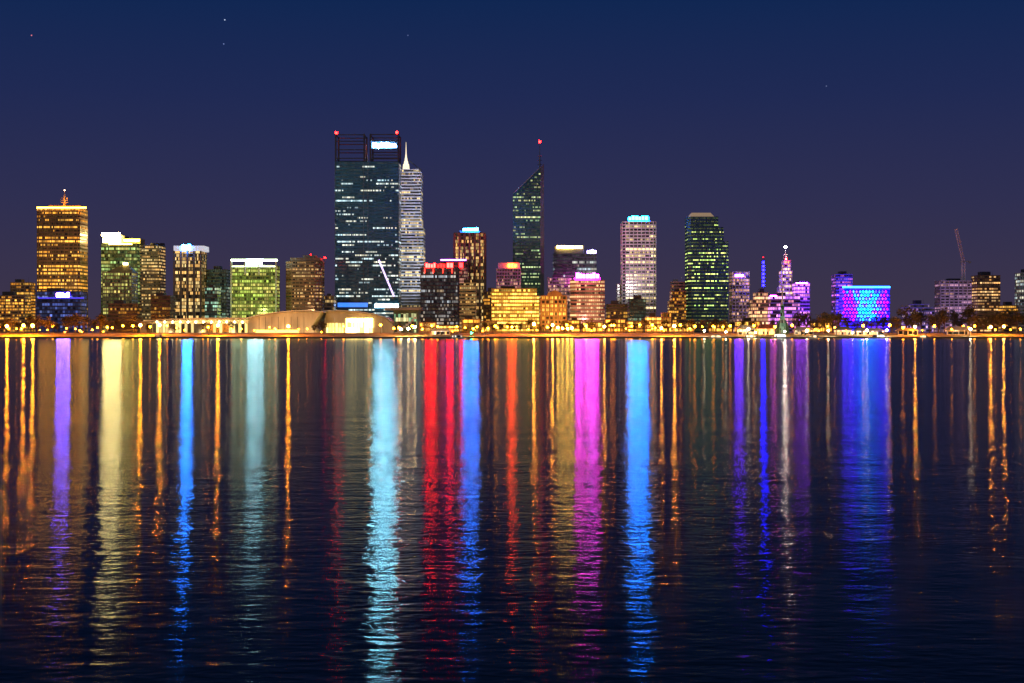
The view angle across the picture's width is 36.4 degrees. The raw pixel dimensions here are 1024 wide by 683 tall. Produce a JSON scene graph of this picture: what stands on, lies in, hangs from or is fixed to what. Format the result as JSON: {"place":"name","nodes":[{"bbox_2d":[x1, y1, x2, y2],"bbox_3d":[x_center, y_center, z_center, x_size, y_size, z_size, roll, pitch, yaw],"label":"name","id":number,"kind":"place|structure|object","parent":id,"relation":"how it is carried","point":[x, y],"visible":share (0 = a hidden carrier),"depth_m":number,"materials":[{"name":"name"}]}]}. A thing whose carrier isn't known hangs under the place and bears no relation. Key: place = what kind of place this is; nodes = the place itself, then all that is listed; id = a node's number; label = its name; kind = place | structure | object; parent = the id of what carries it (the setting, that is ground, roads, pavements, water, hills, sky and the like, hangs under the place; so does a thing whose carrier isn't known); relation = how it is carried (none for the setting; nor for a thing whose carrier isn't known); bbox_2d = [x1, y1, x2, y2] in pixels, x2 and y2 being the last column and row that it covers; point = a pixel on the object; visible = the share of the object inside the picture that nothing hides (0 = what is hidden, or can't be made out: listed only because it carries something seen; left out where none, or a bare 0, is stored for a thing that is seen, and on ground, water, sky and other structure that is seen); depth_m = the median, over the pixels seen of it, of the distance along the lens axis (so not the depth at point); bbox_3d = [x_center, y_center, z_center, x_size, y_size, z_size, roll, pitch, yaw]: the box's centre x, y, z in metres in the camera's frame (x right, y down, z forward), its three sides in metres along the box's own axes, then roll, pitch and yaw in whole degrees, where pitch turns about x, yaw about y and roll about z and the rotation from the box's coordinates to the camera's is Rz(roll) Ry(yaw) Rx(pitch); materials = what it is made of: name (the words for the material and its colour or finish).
{"place":"outdoors","nodes":[
{"label":"outdoors","id":0,"kind":"place"},
{"bbox_2d":[37,190,87,332],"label":"office tower","id":1,"kind":"structure","parent":0,"point":[62,246],"depth_m":1699.36,"materials":[{"name":"orange"}]},
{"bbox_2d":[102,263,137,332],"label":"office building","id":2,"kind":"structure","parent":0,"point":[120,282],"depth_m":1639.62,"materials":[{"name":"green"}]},
{"bbox_2d":[101,233,144,332],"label":"office tower","id":3,"kind":"structure","parent":0,"point":[117,249],"depth_m":1759.44,"materials":[{"name":"green glass"}]},
{"bbox_2d":[108,300,141,332],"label":"brick building","id":4,"kind":"structure","parent":0,"point":[121,311],"depth_m":1539.78,"materials":[{"name":"black"}]},
{"bbox_2d":[140,243,165,320],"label":"office tower","id":5,"kind":"structure","parent":0,"point":[152,269],"depth_m":1739.58,"materials":[{"name":"black"}]},
{"bbox_2d":[150,293,175,319],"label":"brick building","id":6,"kind":"structure","parent":0,"point":[163,305],"depth_m":1559.76,"materials":[{"name":"black brick"}]},
{"bbox_2d":[173,244,208,318],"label":"office tower","id":7,"kind":"structure","parent":0,"point":[189,273],"depth_m":1699.48,"materials":[{"name":"beige"}]},
{"bbox_2d":[204,283,220,317],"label":"office building","id":8,"kind":"structure","parent":0,"point":[212,301],"depth_m":1599.73,"materials":[{"name":"teal glass"}]},
{"bbox_2d":[206,266,229,317],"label":"office building","id":9,"kind":"structure","parent":0,"point":[219,276],"depth_m":1719.62,"materials":[{"name":"black"}]},
{"bbox_2d":[230,259,279,317],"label":"office building","id":10,"kind":"structure","parent":0,"point":[254,289],"depth_m":1679.55,"materials":[{"name":"green"}]},
{"bbox_2d":[286,254,325,328],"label":"office tower","id":11,"kind":"structure","parent":0,"point":[305,282],"depth_m":1699.68,"materials":[{"name":"black"}]},
{"bbox_2d":[324,294,335,320],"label":"office building","id":12,"kind":"structure","parent":0,"point":[329,301],"depth_m":1649.73,"materials":[{"name":"black"}]},
{"bbox_2d":[335,131,400,318],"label":"skyscraper","id":13,"kind":"structure","parent":0,"point":[367,215],"depth_m":1799.31,"materials":[{"name":"blue"}]},
{"bbox_2d":[338,303,367,306],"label":"lobby window","id":14,"kind":"structure","parent":13,"relation":"in","point":[339,304],"depth_m":1795.65,"materials":[{"name":"blue glass"}]},
{"bbox_2d":[375,304,397,307],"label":"lobby window","id":15,"kind":"structure","parent":13,"relation":"in","point":[376,305],"depth_m":1798.72,"materials":[{"name":"white glass"}]},
{"bbox_2d":[401,151,424,307],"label":"skyscraper","id":16,"kind":"structure","parent":0,"point":[412,245],"depth_m":1879.26,"materials":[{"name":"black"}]},
{"bbox_2d":[419,319,436,332],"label":"waterfront building","id":17,"kind":"structure","parent":0,"point":[426,326],"depth_m":1454.68,"materials":[{"name":"orange"}]},
{"bbox_2d":[420,263,459,324],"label":"office building","id":18,"kind":"structure","parent":0,"point":[439,294],"depth_m":1639.60,"materials":[{"name":"black glass"}]},
{"bbox_2d":[438,325,459,332],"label":"waterfront building","id":19,"kind":"structure","parent":0,"point":[453,328],"depth_m":1466.67,"materials":[{"name":"yellow"}]},
{"bbox_2d":[459,279,476,332],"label":"office building","id":20,"kind":"structure","parent":0,"point":[467,297],"depth_m":1579.58,"materials":[{"name":"black"}]},
{"bbox_2d":[461,315,479,332],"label":"waterfront building","id":21,"kind":"structure","parent":0,"point":[468,321],"depth_m":1478.84,"materials":[{"name":"yellow"}]},
{"bbox_2d":[483,288,491,320],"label":"office building","id":22,"kind":"structure","parent":0,"point":[487,305],"depth_m":1639.72,"materials":[{"name":"black"}]},
{"bbox_2d":[481,321,497,332],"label":"waterfront building","id":23,"kind":"structure","parent":0,"point":[489,330],"depth_m":1454.68,"materials":[{"name":"black"}]},
{"bbox_2d":[496,263,520,287],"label":"office building","id":24,"kind":"structure","parent":0,"point":[508,274],"depth_m":1699.42,"materials":[{"name":"pink"}]},
{"bbox_2d":[0,339,1023,682],"bbox_3d":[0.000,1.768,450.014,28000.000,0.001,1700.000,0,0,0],"label":"water","id":25,"kind":"structure","parent":0,"point":[510,509],"depth_m":35.19,"materials":[{"name":"liquid"}]},
{"bbox_2d":[0,333,1023,335],"bbox_3d":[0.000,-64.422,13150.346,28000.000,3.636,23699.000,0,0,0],"label":"ground","id":26,"kind":"structure","parent":0,"point":[430,334],"depth_m":1332.17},
{"bbox_2d":[2,318,18,332],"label":"leafy tree","id":27,"kind":"object","parent":26,"relation":"on","point":[9,323],"visible":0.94,"depth_m":1350.35,"materials":[{"name":"brown plant"}]},
{"bbox_2d":[0,292,30,332],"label":"apartment block","id":28,"kind":"structure","parent":26,"relation":"on","point":[13,305],"depth_m":1559.67,"materials":[{"name":"black"}]},
{"bbox_2d":[10,277,35,332],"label":"apartment block","id":29,"kind":"structure","parent":26,"relation":"on","point":[21,287],"depth_m":1652.73,"materials":[{"name":"black"}]},
{"bbox_2d":[27,315,44,332],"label":"leafy tree","id":30,"kind":"object","parent":26,"relation":"on","point":[37,323],"visible":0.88,"depth_m":1384.45,"materials":[{"name":"brown plant"}]},
{"bbox_2d":[39,316,56,332],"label":"leafy tree","id":31,"kind":"object","parent":26,"relation":"on","point":[47,322],"visible":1,"depth_m":1353.38,"materials":[{"name":"brown plant"}]},
{"bbox_2d":[36,288,86,332],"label":"office block","id":32,"kind":"structure","parent":26,"relation":"on","point":[56,304],"depth_m":1519.74,"materials":[{"name":"blue"}]},
{"bbox_2d":[61,314,73,332],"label":"leafy tree","id":33,"kind":"object","parent":26,"relation":"on","point":[66,319],"visible":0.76,"depth_m":1389.09,"materials":[{"name":"brown plant"}]},
{"bbox_2d":[69,313,81,332],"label":"leafy tree","id":34,"kind":"object","parent":26,"relation":"on","point":[75,322],"visible":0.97,"depth_m":1370.63,"materials":[{"name":"brown plant"}]},
{"bbox_2d":[77,315,91,333],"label":"leafy tree","id":35,"kind":"object","parent":26,"relation":"on","point":[86,319],"visible":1,"depth_m":1345.41,"materials":[{"name":"brown plant"}]},
{"bbox_2d":[91,313,107,333],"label":"leafy tree","id":36,"kind":"object","parent":26,"relation":"on","point":[100,317],"visible":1,"depth_m":1344.08,"materials":[{"name":"brown plant"}]},
{"bbox_2d":[126,317,142,332],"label":"leafy tree","id":37,"kind":"object","parent":26,"relation":"on","point":[129,324],"visible":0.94,"depth_m":1382.95,"materials":[{"name":"brown plant"}]},
{"bbox_2d":[136,318,248,332],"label":"exhibition hall","id":38,"kind":"structure","parent":26,"relation":"on","point":[191,325],"depth_m":1479.72,"materials":[{"name":"beige"}]},
{"bbox_2d":[245,310,326,332],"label":"exhibition hall","id":39,"kind":"structure","parent":26,"relation":"on","point":[301,320],"depth_m":1469.92,"materials":[{"name":"grey"}]},
{"bbox_2d":[322,310,393,332],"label":"exhibition hall","id":40,"kind":"structure","parent":26,"relation":"on","point":[351,321],"depth_m":1499.88,"materials":[{"name":"beige"}]},
{"bbox_2d":[385,308,422,332],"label":"entrance pavilion","id":41,"kind":"structure","parent":26,"relation":"on","point":[405,319],"depth_m":1489.53,"materials":[{"name":"beige"}]},
{"bbox_2d":[431,328,449,334],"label":"jetty pavilion","id":42,"kind":"structure","parent":26,"relation":"on","point":[440,331],"depth_m":1331.38,"materials":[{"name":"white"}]},
{"bbox_2d":[440,256,467,282],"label":"office building","id":43,"kind":"structure","parent":26,"relation":"on","point":[462,264],"depth_m":1719.50,"materials":[{"name":"red"}]},
{"bbox_2d":[453,228,485,332],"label":"office tower","id":44,"kind":"structure","parent":26,"relation":"on","point":[469,246],"depth_m":1739.13,"materials":[{"name":"black"}]},
{"bbox_2d":[0,337,1023,338],"bbox_3d":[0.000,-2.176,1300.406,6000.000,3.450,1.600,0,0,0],"label":"river wall","id":45,"kind":"structure","parent":26,"relation":"on","point":[470,338],"depth_m":1299.60,"materials":[{"name":"concrete"}]},
{"bbox_2d":[616,284,620,303],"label":"office building","id":46,"kind":"structure","parent":26,"relation":"on","point":[618,292],"depth_m":1719.68,"materials":[{"name":"white"}]},
{"bbox_2d":[667,289,685,332],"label":"apartment block","id":47,"kind":"structure","parent":26,"relation":"on","point":[676,304],"depth_m":1599.72,"materials":[{"name":"black"}]},
{"bbox_2d":[737,325,754,334],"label":"jetty pavilion","id":48,"kind":"structure","parent":26,"relation":"on","point":[743,332],"depth_m":1326.38,"materials":[{"name":"beige"}]},
{"bbox_2d":[748,289,768,323],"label":"office building","id":49,"kind":"structure","parent":26,"relation":"on","point":[758,307],"depth_m":1619.76,"materials":[{"name":"pink"}]},
{"bbox_2d":[756,324,775,334],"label":"jetty pavilion","id":50,"kind":"structure","parent":26,"relation":"on","point":[766,329],"depth_m":1331.37,"materials":[{"name":"beige"}]},
{"bbox_2d":[793,327,813,334],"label":"jetty pavilion","id":51,"kind":"structure","parent":26,"relation":"on","point":[799,330],"depth_m":1328.38,"materials":[{"name":"beige"}]},
{"bbox_2d":[796,311,810,326],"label":"leafy tree","id":52,"kind":"object","parent":26,"relation":"on","point":[802,318],"visible":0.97,"depth_m":1386.77,"materials":[{"name":"purple plant"}]},
{"bbox_2d":[816,312,840,332],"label":"leafy tree","id":53,"kind":"object","parent":26,"relation":"on","point":[831,319],"visible":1,"depth_m":1353.29,"materials":[{"name":"brown plant"}]},
{"bbox_2d":[830,311,846,325],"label":"leafy tree","id":54,"kind":"object","parent":26,"relation":"on","point":[840,316],"visible":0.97,"depth_m":1358.32,"materials":[{"name":"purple plant"}]},
{"bbox_2d":[833,326,851,334],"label":"jetty pavilion","id":55,"kind":"structure","parent":26,"relation":"on","point":[842,330],"depth_m":1326.38,"materials":[{"name":"beige"}]},
{"bbox_2d":[857,317,873,327],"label":"leafy tree","id":56,"kind":"object","parent":26,"relation":"on","point":[865,322],"visible":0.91,"depth_m":1367.01,"materials":[{"name":"blue plant"}]},
{"bbox_2d":[852,328,884,334],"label":"jetty pavilion","id":57,"kind":"structure","parent":26,"relation":"on","point":[870,331],"depth_m":1324.38,"materials":[{"name":"beige"}]},
{"bbox_2d":[875,315,888,329],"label":"leafy tree","id":58,"kind":"object","parent":26,"relation":"on","point":[883,320],"visible":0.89,"depth_m":1413.34,"materials":[{"name":"blue plant"}]},
{"bbox_2d":[895,328,917,334],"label":"jetty pavilion","id":59,"kind":"structure","parent":26,"relation":"on","point":[907,331],"depth_m":1328.38,"materials":[{"name":"yellow"}]},
{"bbox_2d":[896,305,920,327],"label":"leafy tree","id":60,"kind":"object","parent":26,"relation":"on","point":[903,312],"visible":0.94,"depth_m":1390.32,"materials":[{"name":"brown plant"}]},
{"bbox_2d":[904,314,922,327],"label":"leafy tree","id":61,"kind":"object","parent":26,"relation":"on","point":[917,319],"visible":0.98,"depth_m":1381.85,"materials":[{"name":"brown plant"}]},
{"bbox_2d":[926,312,936,332],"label":"leafy tree","id":62,"kind":"object","parent":26,"relation":"on","point":[931,319],"visible":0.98,"depth_m":1385.92,"materials":[{"name":"brown plant"}]},
{"bbox_2d":[934,313,948,332],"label":"leafy tree","id":63,"kind":"object","parent":26,"relation":"on","point":[941,320],"visible":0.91,"depth_m":1392.46,"materials":[{"name":"brown plant"}]},
{"bbox_2d":[938,307,949,332],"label":"leafy tree","id":64,"kind":"object","parent":26,"relation":"on","point":[943,312],"visible":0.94,"depth_m":1398.12,"materials":[{"name":"brown plant"}]},
{"bbox_2d":[934,278,971,332],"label":"apartment tower","id":65,"kind":"structure","parent":26,"relation":"on","point":[951,294],"depth_m":1659.65,"materials":[{"name":"purple"}]},
{"bbox_2d":[954,228,970,280],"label":"tower crane","id":66,"kind":"object","parent":65,"relation":"on","point":[962,266],"visible":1,"depth_m":1670.80,"materials":[{"name":"grey metal"}]},
{"bbox_2d":[947,309,961,325],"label":"leafy tree","id":67,"kind":"object","parent":26,"relation":"on","point":[954,316],"visible":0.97,"depth_m":1434.91,"materials":[{"name":"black plant"}]},
{"bbox_2d":[944,326,970,334],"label":"jetty pavilion","id":68,"kind":"structure","parent":26,"relation":"on","point":[960,330],"depth_m":1331.38,"materials":[{"name":"beige"}]},
{"bbox_2d":[960,304,975,327],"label":"leafy tree","id":69,"kind":"object","parent":26,"relation":"on","point":[969,311],"visible":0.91,"depth_m":1410.89,"materials":[{"name":"brown plant"}]},
{"bbox_2d":[967,315,985,332],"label":"leafy tree","id":70,"kind":"object","parent":26,"relation":"on","point":[974,322],"visible":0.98,"depth_m":1379.99,"materials":[{"name":"brown plant"}]},
{"bbox_2d":[993,310,1009,332],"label":"leafy tree","id":71,"kind":"object","parent":26,"relation":"on","point":[1000,322],"visible":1,"depth_m":1380.84,"materials":[{"name":"brown plant"}]},
{"bbox_2d":[998,308,1014,332],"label":"leafy tree","id":72,"kind":"object","parent":26,"relation":"on","point":[1008,311],"visible":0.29,"depth_m":1418.88,"materials":[{"name":"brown plant"}]},
{"bbox_2d":[998,302,1017,332],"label":"apartment block","id":73,"kind":"structure","parent":26,"relation":"on","point":[1006,306],"depth_m":1599.87,"materials":[{"name":"yellow"}]},
{"bbox_2d":[1006,309,1023,332],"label":"leafy tree","id":74,"kind":"object","parent":26,"relation":"on","point":[1016,317],"visible":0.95,"depth_m":1389.38,"materials":[{"name":"brown plant"}]},
{"bbox_2d":[0,336,1023,336],"bbox_3d":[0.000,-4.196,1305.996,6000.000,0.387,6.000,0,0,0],"label":"footpath","id":75,"kind":"structure","parent":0,"point":[496,336],"depth_m":1305.90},
{"bbox_2d":[0,0,1023,332],"label":"sky","id":76,"kind":"structure","parent":0,"point":[855,137],"materials":[{"name":"blue"}]},
{"bbox_2d":[491,286,539,332],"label":"office building","id":77,"kind":"structure","parent":0,"point":[512,304],"depth_m":1539.67,"materials":[{"name":"yellow"}]},
{"bbox_2d":[513,141,543,330],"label":"skyscraper","id":78,"kind":"structure","parent":0,"point":[528,225],"depth_m":1779.22,"materials":[{"name":"teal"}]},
{"bbox_2d":[540,290,566,332],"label":"heritage building","id":79,"kind":"structure","parent":0,"point":[553,307],"depth_m":1519.58,"materials":[{"name":"orange"}]},
{"bbox_2d":[547,275,571,319],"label":"office building","id":80,"kind":"structure","parent":0,"point":[558,283],"depth_m":1679.61,"materials":[{"name":"pink"}]},
{"bbox_2d":[567,316,580,332],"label":"waterfront building","id":81,"kind":"structure","parent":0,"point":[574,321],"depth_m":1466.85,"materials":[{"name":"yellow"}]},
{"bbox_2d":[553,246,596,279],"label":"office building","id":82,"kind":"structure","parent":0,"point":[570,261],"depth_m":1759.48,"materials":[{"name":"black"}]},
{"bbox_2d":[569,273,604,332],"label":"office building","id":83,"kind":"structure","parent":0,"point":[587,298],"depth_m":1579.71,"materials":[{"name":"orange"}]},
{"bbox_2d":[582,322,602,332],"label":"waterfront building","id":84,"kind":"structure","parent":0,"point":[597,329],"depth_m":1478.68,"materials":[{"name":"yellow"}]},
{"bbox_2d":[604,316,625,332],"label":"waterfront building","id":85,"kind":"structure","parent":0,"point":[618,325],"depth_m":1454.84,"materials":[{"name":"yellow"}]},
{"bbox_2d":[605,301,627,332],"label":"office building","id":86,"kind":"structure","parent":0,"point":[615,308],"depth_m":1599.78,"materials":[{"name":"black"}]},
{"bbox_2d":[627,321,643,332],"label":"waterfront building","id":87,"kind":"structure","parent":0,"point":[638,329],"depth_m":1466.67,"materials":[{"name":"yellow"}]},
{"bbox_2d":[627,295,645,332],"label":"office building","id":88,"kind":"structure","parent":0,"point":[636,306],"depth_m":1559.76,"materials":[{"name":"black"}]},
{"bbox_2d":[621,216,655,316],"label":"office tower","id":89,"kind":"structure","parent":0,"point":[638,255],"depth_m":1699.41,"materials":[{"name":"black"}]},
{"bbox_2d":[645,313,660,332],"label":"waterfront building","id":90,"kind":"structure","parent":0,"point":[653,319],"depth_m":1478.83,"materials":[{"name":"yellow"}]},
{"bbox_2d":[661,312,670,332],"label":"waterfront building","id":91,"kind":"structure","parent":0,"point":[665,315],"depth_m":1454.81,"materials":[{"name":"orange"}]},
{"bbox_2d":[670,279,684,290],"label":"apartment block","id":92,"kind":"structure","parent":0,"point":[676,284],"depth_m":1679.63,"materials":[{"name":"black"}]},
{"bbox_2d":[673,320,693,332],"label":"waterfront building","id":93,"kind":"structure","parent":0,"point":[683,330],"depth_m":1466.85,"materials":[{"name":"yellow"}]},
{"bbox_2d":[685,213,728,332],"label":"office tower","id":94,"kind":"structure","parent":0,"point":[706,267],"depth_m":1679.58,"materials":[{"name":"teal"}]},
{"bbox_2d":[709,323,731,332],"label":"waterfront building","id":95,"kind":"structure","parent":0,"point":[721,330],"depth_m":1478.86,"materials":[{"name":"yellow"}]},
{"bbox_2d":[729,271,749,332],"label":"office building","id":96,"kind":"structure","parent":0,"point":[739,289],"depth_m":1699.61,"materials":[{"name":"purple"}]},
{"bbox_2d":[734,318,760,332],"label":"waterfront building","id":97,"kind":"structure","parent":0,"point":[748,321],"depth_m":1454.86,"materials":[{"name":"yellow"}]},
{"bbox_2d":[775,268,789,333],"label":"bell tower","id":98,"kind":"structure","parent":0,"point":[782,326],"depth_m":1343.45,"materials":[{"name":"green"}]},
{"bbox_2d":[768,292,800,332],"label":"office building","id":99,"kind":"structure","parent":0,"point":[791,303],"depth_m":1599.75,"materials":[{"name":"purple"}]},
{"bbox_2d":[777,246,792,294],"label":"office tower","id":100,"kind":"structure","parent":0,"point":[787,277],"depth_m":1659.56,"materials":[{"name":"pink"}]},
{"bbox_2d":[792,280,809,326],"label":"office building","id":101,"kind":"structure","parent":0,"point":[801,288],"depth_m":1639.66,"materials":[{"name":"purple"}]},
{"bbox_2d":[810,322,832,332],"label":"waterfront building","id":102,"kind":"structure","parent":0,"point":[829,327],"depth_m":1466.68,"materials":[{"name":"yellow"}]},
{"bbox_2d":[831,271,852,331],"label":"office tower","id":103,"kind":"structure","parent":0,"point":[841,279],"depth_m":1659.70,"materials":[{"name":"purple"}]},
{"bbox_2d":[839,286,889,332],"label":"civic building","id":104,"kind":"structure","parent":0,"point":[860,303],"depth_m":1539.56,"materials":[{"name":"multicoloured"}]},
{"bbox_2d":[901,299,933,332],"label":"office building","id":105,"kind":"structure","parent":0,"point":[918,306],"depth_m":1579.78,"materials":[{"name":"blue"}]},
{"bbox_2d":[971,272,1000,332],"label":"apartment tower","id":106,"kind":"structure","parent":0,"point":[986,293],"depth_m":1639.65,"materials":[{"name":"black"}]},
{"bbox_2d":[1015,269,1023,332],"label":"office tower","id":107,"kind":"structure","parent":0,"point":[1019,289],"depth_m":1643.77,"materials":[{"name":"black"}]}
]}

